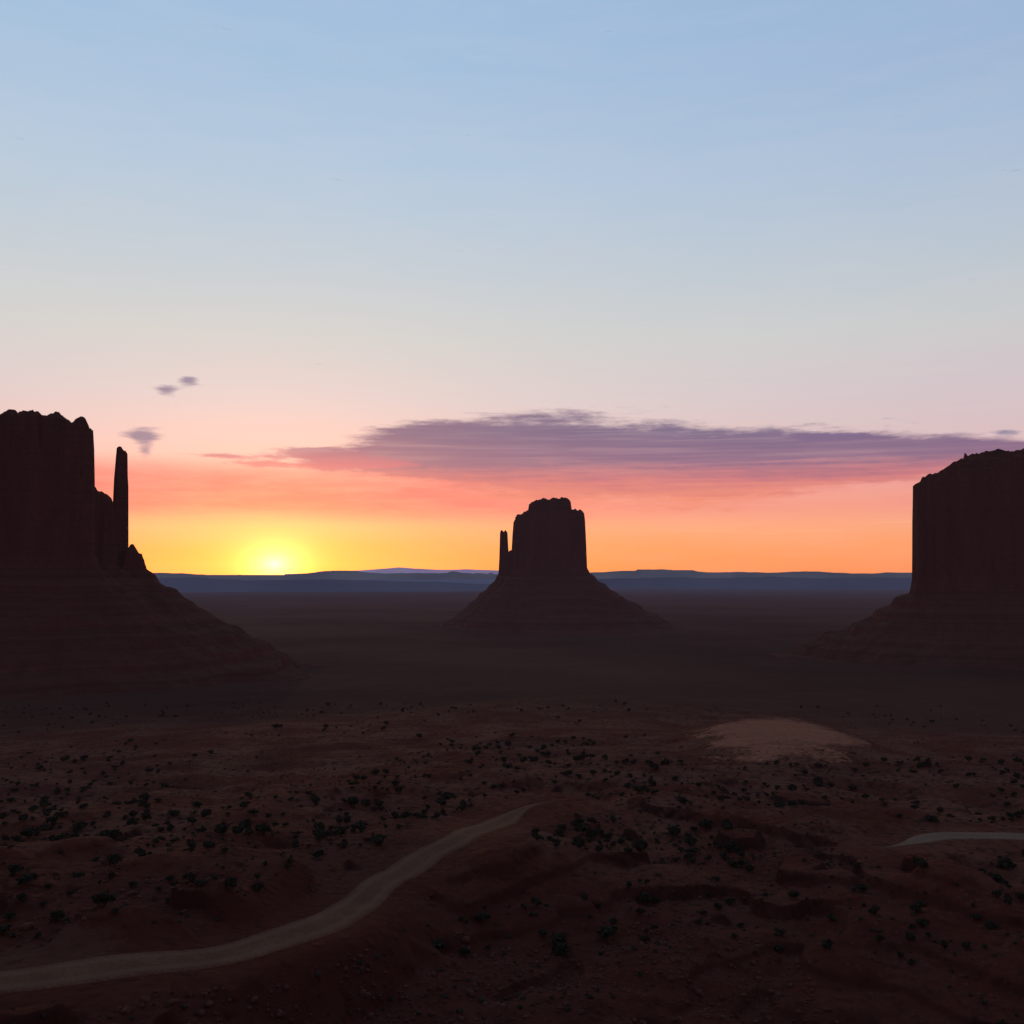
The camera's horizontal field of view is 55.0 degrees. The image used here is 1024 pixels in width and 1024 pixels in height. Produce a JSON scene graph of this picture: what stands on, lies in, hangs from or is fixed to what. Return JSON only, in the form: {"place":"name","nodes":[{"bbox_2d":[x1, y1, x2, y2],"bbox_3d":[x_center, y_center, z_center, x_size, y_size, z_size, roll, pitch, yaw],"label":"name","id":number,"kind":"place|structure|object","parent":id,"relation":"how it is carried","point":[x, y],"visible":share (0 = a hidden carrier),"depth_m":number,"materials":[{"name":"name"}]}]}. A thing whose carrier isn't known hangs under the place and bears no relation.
{"place":"outdoors","nodes":[
{"label":"outdoors","id":0,"kind":"place"},
{"bbox_2d":[0,802,564,992],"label":"road","id":1,"kind":"structure","parent":0,"point":[366,896],"depth_m":202.32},
{"bbox_2d":[154,571,492,579],"bbox_3d":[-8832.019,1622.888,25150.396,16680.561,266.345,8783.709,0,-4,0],"label":"mesa","id":2,"kind":"structure","parent":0,"point":[351,575],"depth_m":25396.97,"materials":[{"name":"blue stone"}]},
{"bbox_2d":[158,577,489,592],"bbox_3d":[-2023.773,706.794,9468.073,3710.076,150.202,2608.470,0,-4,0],"label":"mesa","id":3,"kind":"structure","parent":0,"point":[191,584],"depth_m":8733.23,"materials":[{"name":"blue stone"}]},
{"bbox_2d":[284,567,498,574],"bbox_3d":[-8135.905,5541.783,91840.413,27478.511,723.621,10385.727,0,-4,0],"label":"mountains","id":4,"kind":"structure","parent":0,"point":[399,570],"depth_m":89163.12,"materials":[{"name":"stone"}]},
{"bbox_2d":[0,575,1023,1023],"bbox_3d":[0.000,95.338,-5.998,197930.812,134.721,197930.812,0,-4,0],"label":"terrain","id":5,"kind":"structure","parent":0,"point":[722,675],"depth_m":341.83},
{"bbox_2d":[0,409,330,699],"bbox_3d":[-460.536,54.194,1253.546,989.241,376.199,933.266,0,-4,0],"label":"butte","id":6,"kind":"object","parent":5,"relation":"on","point":[90,603],"visible":0.52,"depth_m":1201.51,"materials":[{"name":"brown stone"}]},
{"bbox_2d":[0,700,1023,963],"bbox_3d":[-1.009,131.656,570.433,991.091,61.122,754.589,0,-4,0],"label":"shrubs","id":7,"kind":"object","parent":5,"relation":"on","point":[560,948],"visible":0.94,"depth_m":316.88,"materials":[{"name":"green plant"}]},
{"bbox_2d":[0,718,1023,1023],"bbox_3d":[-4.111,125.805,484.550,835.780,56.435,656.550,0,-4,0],"label":"boulders","id":8,"kind":"object","parent":5,"relation":"on","point":[126,1010],"visible":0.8,"depth_m":220.00,"materials":[{"name":"stone"}]},
{"bbox_2d":[0,696,1023,1023],"bbox_3d":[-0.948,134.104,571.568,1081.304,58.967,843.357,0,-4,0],"label":"sagebrush","id":9,"kind":"object","parent":5,"relation":"on","point":[446,996],"visible":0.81,"depth_m":259.90,"materials":[{"name":"green plant"}]},
{"bbox_2d":[440,497,684,633],"bbox_3d":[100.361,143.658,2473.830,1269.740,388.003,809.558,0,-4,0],"label":"butte","id":10,"kind":"object","parent":5,"relation":"on","point":[546,581],"visible":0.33,"depth_m":2497.72,"materials":[{"name":"brown stone"}]},
{"bbox_2d":[770,448,1023,670],"bbox_3d":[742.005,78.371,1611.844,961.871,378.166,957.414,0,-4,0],"label":"butte","id":11,"kind":"object","parent":5,"relation":"on","point":[960,604],"visible":0.7,"depth_m":1565.72,"materials":[{"name":"brown stone"}]},
{"bbox_2d":[0,0,1023,574],"label":"sky","id":12,"kind":"structure","parent":0,"point":[340,285],"materials":[{"name":"blue"}]},
{"bbox_2d":[474,569,911,578],"bbox_3d":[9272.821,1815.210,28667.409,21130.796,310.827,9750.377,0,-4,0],"label":"mesa","id":13,"kind":"structure","parent":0,"point":[650,573],"depth_m":29098.07,"materials":[{"name":"blue stone"}]},
{"bbox_2d":[597,576,911,588],"bbox_3d":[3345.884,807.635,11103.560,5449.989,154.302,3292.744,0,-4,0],"label":"mesa","id":14,"kind":"structure","parent":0,"point":[768,582],"depth_m":10574.38,"materials":[{"name":"blue stone"}]},
{"bbox_2d":[877,832,1023,848],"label":"road","id":15,"kind":"structure","parent":0,"point":[928,837],"depth_m":324.94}
]}

